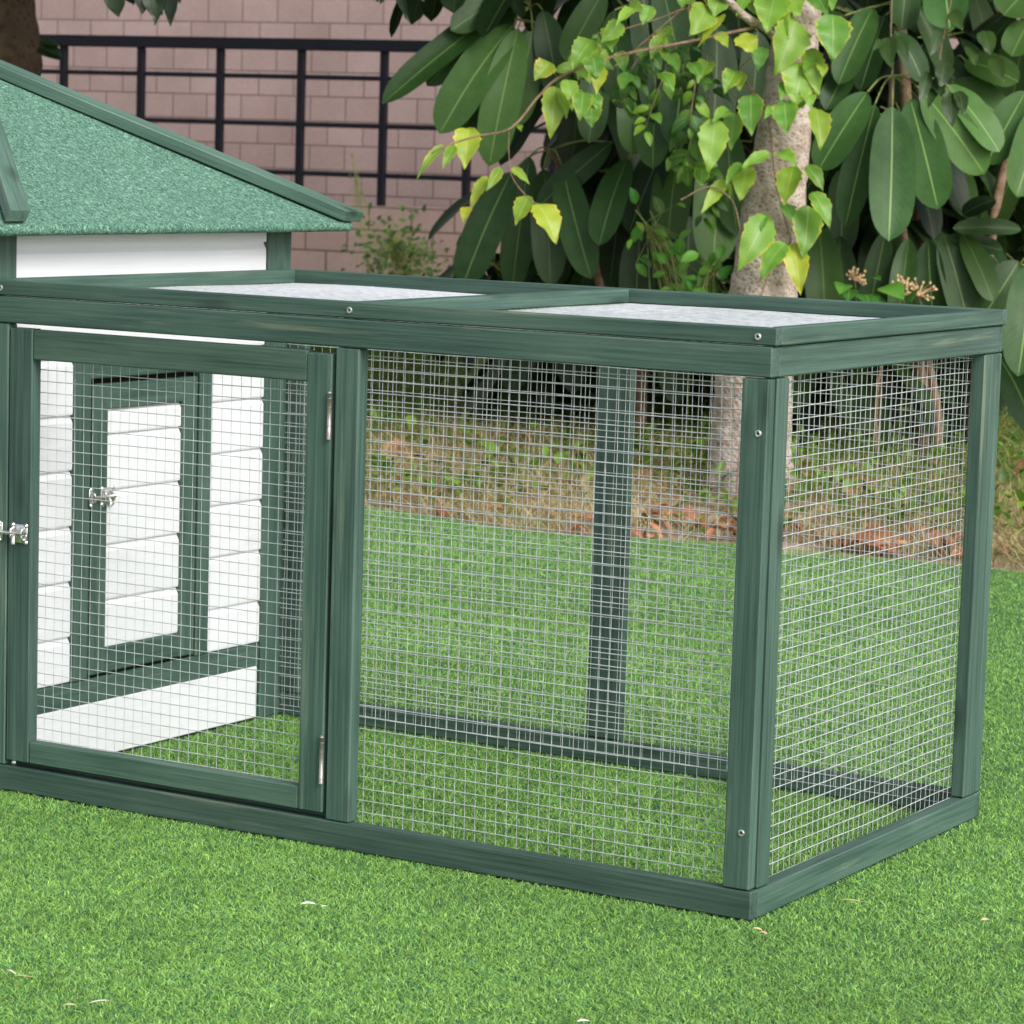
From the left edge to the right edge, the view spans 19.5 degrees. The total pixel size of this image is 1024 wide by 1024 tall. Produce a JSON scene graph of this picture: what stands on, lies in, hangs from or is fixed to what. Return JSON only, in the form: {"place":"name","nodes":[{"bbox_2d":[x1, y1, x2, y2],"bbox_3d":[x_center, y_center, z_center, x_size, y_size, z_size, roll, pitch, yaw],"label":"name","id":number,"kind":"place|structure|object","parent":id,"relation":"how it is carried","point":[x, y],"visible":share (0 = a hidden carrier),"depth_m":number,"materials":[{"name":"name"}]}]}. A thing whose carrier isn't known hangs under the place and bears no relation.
{"place":"outdoors","nodes":[
{"label":"outdoors","id":0,"kind":"place"},
{"bbox_2d":[0,505,1023,1023],"bbox_3d":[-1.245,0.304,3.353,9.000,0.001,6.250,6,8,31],"label":"turf base","id":1,"kind":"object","parent":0,"point":[802,689],"visible":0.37,"depth_m":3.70,"materials":[{"name":"green plant"}]},
{"bbox_2d":[0,60,1006,920],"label":"chicken coop","id":2,"kind":"structure","parent":1,"relation":"on","point":[184,416],"depth_m":3.35,"materials":[{"name":"green wood"}]},
{"bbox_2d":[87,376,197,675],"bbox_3d":[-0.449,0.014,3.611,0.028,0.348,0.211,6,8,31],"label":"house door","id":3,"kind":"structure","parent":2,"relation":"in","point":[150,384],"depth_m":3.61,"materials":[{"name":"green wood"}]},
{"bbox_2d":[0,327,336,812],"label":"run door","id":4,"kind":"structure","parent":2,"relation":"in","point":[28,346],"depth_m":3.25,"materials":[{"name":"green wood"}]},
{"bbox_2d":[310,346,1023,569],"bbox_3d":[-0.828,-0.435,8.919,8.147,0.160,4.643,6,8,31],"label":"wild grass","id":5,"kind":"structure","parent":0,"point":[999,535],"depth_m":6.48,"materials":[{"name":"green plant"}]},
{"bbox_2d":[364,353,1023,571],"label":"soil bank","id":6,"kind":"structure","parent":0,"point":[711,506],"depth_m":6.14,"materials":[{"name":"brown soil"}]},
{"bbox_2d":[0,0,424,75],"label":"dark tree","id":7,"kind":"object","parent":6,"relation":"on","point":[23,46],"visible":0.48,"depth_m":8.46,"materials":[{"name":"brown plant"}]},
{"bbox_2d":[342,154,383,273],"bbox_3d":[-0.622,-1.121,12.358,0.222,0.726,0.193,6,8,31],"label":"wall weed","id":8,"kind":"object","parent":6,"relation":"on","point":[363,216],"depth_m":12.40,"materials":[{"name":"green plant"}]},
{"bbox_2d":[381,493,393,502],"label":"fallen leaf","id":9,"kind":"object","parent":6,"relation":"on","point":[387,497],"visible":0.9,"depth_m":6.16,"materials":[{"name":"brown plant"}]},
{"bbox_2d":[340,202,451,277],"bbox_3d":[-0.445,-1.009,12.216,0.524,0.519,0.532,6,8,31],"label":"plant","id":10,"kind":"object","parent":6,"relation":"on","point":[396,248],"depth_m":12.17,"materials":[{"name":"green plant"}]},
{"bbox_2d":[383,439,416,453],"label":"fallen leaf","id":11,"kind":"object","parent":6,"relation":"on","point":[397,441],"visible":0.43,"depth_m":6.82,"materials":[{"name":"brown plant"}]},
{"bbox_2d":[391,449,410,456],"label":"fallen leaf","id":12,"kind":"object","parent":6,"relation":"on","point":[400,453],"visible":0.43,"depth_m":6.77,"materials":[{"name":"brown plant"}]},
{"bbox_2d":[405,258,454,277],"bbox_3d":[-0.274,-0.894,12.225,0.268,0.317,0.299,6,8,31],"label":"wall weed","id":13,"kind":"object","parent":6,"relation":"on","point":[437,271],"depth_m":12.18,"materials":[{"name":"green plant"}]},
{"bbox_2d":[438,504,450,516],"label":"fallen leaf","id":14,"kind":"object","parent":6,"relation":"on","point":[444,513],"visible":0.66,"depth_m":6.04,"materials":[{"name":"brown plant"}]},
{"bbox_2d":[489,502,506,513],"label":"fallen leaf","id":15,"kind":"object","parent":6,"relation":"on","point":[498,506],"visible":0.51,"depth_m":6.06,"materials":[{"name":"brown plant"}]},
{"bbox_2d":[557,479,580,489],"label":"fallen leaf","id":16,"kind":"object","parent":6,"relation":"on","point":[569,481],"visible":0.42,"depth_m":6.35,"materials":[{"name":"brown plant"}]},
{"bbox_2d":[570,521,590,533],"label":"fallen leaf","id":17,"kind":"object","parent":6,"relation":"on","point":[572,529],"visible":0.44,"depth_m":5.84,"materials":[{"name":"brown plant"}]},
{"bbox_2d":[577,513,593,518],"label":"fallen leaf","id":18,"kind":"object","parent":6,"relation":"on","point":[591,515],"visible":0.51,"depth_m":5.88,"materials":[{"name":"brown plant"}]},
{"bbox_2d":[376,0,847,438],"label":"umbrella tree","id":19,"kind":"object","parent":6,"relation":"on","point":[475,59],"visible":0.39,"depth_m":6.88,"materials":[{"name":"green plant"}]},
{"bbox_2d":[631,526,642,537],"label":"fallen leaf","id":20,"kind":"object","parent":6,"relation":"on","point":[639,533],"visible":0.75,"depth_m":5.78,"materials":[{"name":"brown plant"}]},
{"bbox_2d":[635,469,659,480],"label":"fallen leaf","id":21,"kind":"object","parent":6,"relation":"on","point":[647,470],"visible":0.49,"depth_m":6.48,"materials":[{"name":"brown plant"}]},
{"bbox_2d":[638,518,658,524],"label":"fallen leaf","id":22,"kind":"object","parent":6,"relation":"on","point":[656,522],"visible":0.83,"depth_m":5.88,"materials":[{"name":"brown plant"}]},
{"bbox_2d":[643,527,653,536],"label":"fallen leaf","id":23,"kind":"object","parent":6,"relation":"on","point":[646,533],"visible":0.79,"depth_m":5.80,"materials":[{"name":"brown plant"}]},
{"bbox_2d":[638,510,661,521],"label":"fallen leaf","id":24,"kind":"object","parent":6,"relation":"on","point":[646,513],"visible":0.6,"depth_m":5.92,"materials":[{"name":"brown plant"}]},
{"bbox_2d":[644,523,661,538],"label":"fallen leaf","id":25,"kind":"object","parent":6,"relation":"on","point":[653,525],"visible":0.77,"depth_m":5.81,"materials":[{"name":"brown plant"}]},
{"bbox_2d":[310,320,1003,371],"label":"undergrowth","id":26,"kind":"object","parent":6,"relation":"on","point":[316,349],"visible":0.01,"depth_m":9.26,"materials":[{"name":"green plant"}]},
{"bbox_2d":[646,503,670,512],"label":"fallen leaf","id":27,"kind":"object","parent":6,"relation":"on","point":[662,504],"visible":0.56,"depth_m":6.04,"materials":[{"name":"brown plant"}]},
{"bbox_2d":[653,511,678,517],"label":"fallen leaf","id":28,"kind":"object","parent":6,"relation":"on","point":[663,512],"visible":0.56,"depth_m":5.93,"materials":[{"name":"brown plant"}]},
{"bbox_2d":[662,521,670,534],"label":"fallen leaf","id":29,"kind":"object","parent":6,"relation":"on","point":[668,526],"visible":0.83,"depth_m":5.84,"materials":[{"name":"brown plant"}]},
{"bbox_2d":[310,345,1023,535],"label":"ground weeds","id":30,"kind":"object","parent":6,"relation":"on","point":[829,434],"visible":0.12,"depth_m":6.49,"materials":[{"name":"green plant"}]},
{"bbox_2d":[627,187,711,464],"bbox_3d":[0.335,-0.373,6.496,0.206,0.664,0.163,6,8,31],"label":"weed plant","id":31,"kind":"object","parent":6,"relation":"on","point":[670,248],"visible":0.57,"depth_m":6.50,"materials":[{"name":"green plant"}]},
{"bbox_2d":[674,506,698,519],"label":"fallen leaf","id":32,"kind":"object","parent":6,"relation":"on","point":[691,514],"visible":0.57,"depth_m":5.93,"materials":[{"name":"brown plant"}]},
{"bbox_2d":[693,519,707,532],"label":"fallen leaf","id":33,"kind":"object","parent":6,"relation":"on","point":[700,525],"visible":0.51,"depth_m":5.84,"materials":[{"name":"brown plant"}]},
{"bbox_2d":[681,245,733,293],"bbox_3d":[0.425,-0.303,6.392,0.174,0.540,0.167,6,8,31],"label":"weed plant","id":34,"kind":"object","parent":6,"relation":"on","point":[701,281],"visible":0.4,"depth_m":6.40,"materials":[{"name":"green plant"}]},
{"bbox_2d":[706,527,717,539],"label":"fallen leaf","id":35,"kind":"object","parent":6,"relation":"on","point":[710,530],"visible":0.9,"depth_m":5.76,"materials":[{"name":"brown plant"}]},
{"bbox_2d":[707,523,736,533],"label":"fallen leaf","id":36,"kind":"object","parent":6,"relation":"on","point":[724,527],"visible":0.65,"depth_m":5.78,"materials":[{"name":"brown plant"}]},
{"bbox_2d":[718,516,736,525],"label":"fallen leaf","id":37,"kind":"object","parent":6,"relation":"on","point":[725,518],"visible":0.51,"depth_m":5.92,"materials":[{"name":"brown plant"}]},
{"bbox_2d":[703,0,821,498],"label":"pale tree","id":38,"kind":"object","parent":6,"relation":"on","point":[761,196],"visible":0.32,"depth_m":6.30,"materials":[{"name":"beige plant"}]},
{"bbox_2d":[417,0,852,507],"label":"climbing vine","id":39,"kind":"object","parent":38,"relation":"attached to","point":[800,84],"visible":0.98,"depth_m":6.18,"materials":[{"name":"green plant"}]},
{"bbox_2d":[554,27,730,234],"bbox_3d":[0.279,-0.809,6.309,0.371,0.436,0.260,3,7,12],"label":"leafed creeper","id":40,"kind":"object","parent":39,"relation":"hanging from","point":[677,135],"visible":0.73,"depth_m":6.27,"materials":[{"name":"green plant"}]},
{"bbox_2d":[786,484,793,493],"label":"fallen leaf","id":41,"kind":"object","parent":6,"relation":"on","point":[790,487],"visible":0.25,"depth_m":6.25,"materials":[{"name":"brown plant"}]},
{"bbox_2d":[793,523,803,530],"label":"fallen leaf","id":42,"kind":"object","parent":6,"relation":"on","point":[800,527],"visible":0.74,"depth_m":5.77,"materials":[{"name":"brown plant"}]},
{"bbox_2d":[834,539,847,548],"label":"fallen leaf","id":43,"kind":"object","parent":6,"relation":"on","point":[842,543],"visible":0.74,"depth_m":5.67,"materials":[{"name":"brown plant"}]},
{"bbox_2d":[841,486,860,506],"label":"fallen leaf","id":44,"kind":"object","parent":6,"relation":"on","point":[854,490],"visible":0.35,"depth_m":6.23,"materials":[{"name":"brown plant"}]},
{"bbox_2d":[856,524,898,552],"bbox_3d":[0.694,0.055,5.643,0.055,0.034,0.111,-38,48,-19],"label":"fallen leaf","id":45,"kind":"object","parent":6,"relation":"on","point":[862,535],"visible":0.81,"depth_m":5.64,"materials":[{"name":"brown plant"}]},
{"bbox_2d":[745,0,1023,462],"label":"umbrella tree","id":46,"kind":"object","parent":6,"relation":"on","point":[920,191],"visible":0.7,"depth_m":6.72,"materials":[{"name":"green plant"}]},
{"bbox_2d":[872,0,1004,125],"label":"dark creeper","id":47,"kind":"object","parent":46,"relation":"hanging from","point":[953,104],"visible":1,"depth_m":6.28,"materials":[{"name":"green plant"}]},
{"bbox_2d":[834,266,936,478],"bbox_3d":[0.821,-0.296,6.598,0.234,0.491,0.120,2,7,1],"label":"seed head plant","id":48,"kind":"object","parent":6,"relation":"on","point":[895,289],"visible":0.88,"depth_m":6.57,"materials":[{"name":"green plant"}]},
{"bbox_2d":[875,539,907,554],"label":"fallen leaf","id":49,"kind":"object","parent":6,"relation":"on","point":[890,545],"visible":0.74,"depth_m":5.62,"materials":[{"name":"beige plant"}]},
{"bbox_2d":[898,525,915,534],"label":"fallen leaf","id":50,"kind":"object","parent":6,"relation":"on","point":[902,530],"visible":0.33,"depth_m":5.78,"materials":[{"name":"brown plant"}]},
{"bbox_2d":[905,526,932,534],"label":"fallen leaf","id":51,"kind":"object","parent":6,"relation":"on","point":[916,527],"visible":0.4,"depth_m":5.76,"materials":[{"name":"brown plant"}]},
{"bbox_2d":[916,484,934,493],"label":"fallen leaf","id":52,"kind":"object","parent":6,"relation":"on","point":[927,487],"visible":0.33,"depth_m":6.32,"materials":[{"name":"brown plant"}]},
{"bbox_2d":[922,530,954,550],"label":"fallen leaf","id":53,"kind":"object","parent":6,"relation":"on","point":[933,540],"visible":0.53,"depth_m":5.63,"materials":[{"name":"brown plant"}]},
{"bbox_2d":[940,537,953,547],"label":"fallen leaf","id":54,"kind":"object","parent":6,"relation":"on","point":[952,546],"visible":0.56,"depth_m":5.63,"materials":[{"name":"brown plant"}]},
{"bbox_2d":[950,533,963,550],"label":"fallen leaf","id":55,"kind":"object","parent":6,"relation":"on","point":[958,534],"visible":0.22,"depth_m":5.70,"materials":[{"name":"brown plant"}]},
{"bbox_2d":[1015,462,1023,475],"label":"fallen leaf","id":56,"kind":"object","parent":6,"relation":"on","point":[1022,464],"visible":0.41,"depth_m":6.62,"materials":[{"name":"brown plant"}]},
{"label":"ground","id":57,"kind":"structure","parent":0,"visible":0},
{"bbox_2d":[35,0,1023,207],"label":"brick wall","id":58,"kind":"structure","parent":57,"relation":"on","point":[325,148],"depth_m":13.28,"materials":[{"name":"brick"}]},
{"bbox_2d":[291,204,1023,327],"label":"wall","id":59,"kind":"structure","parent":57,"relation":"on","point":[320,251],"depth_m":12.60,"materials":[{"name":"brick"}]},
{"bbox_2d":[40,34,953,206],"bbox_3d":[-1.101,-1.687,12.798,14.000,0.696,0.050,5,7,22],"label":"iron fence","id":60,"kind":"object","parent":59,"relation":"on","point":[300,46],"visible":0.29,"depth_m":12.72,"materials":[{"name":"black metal"}]}
]}

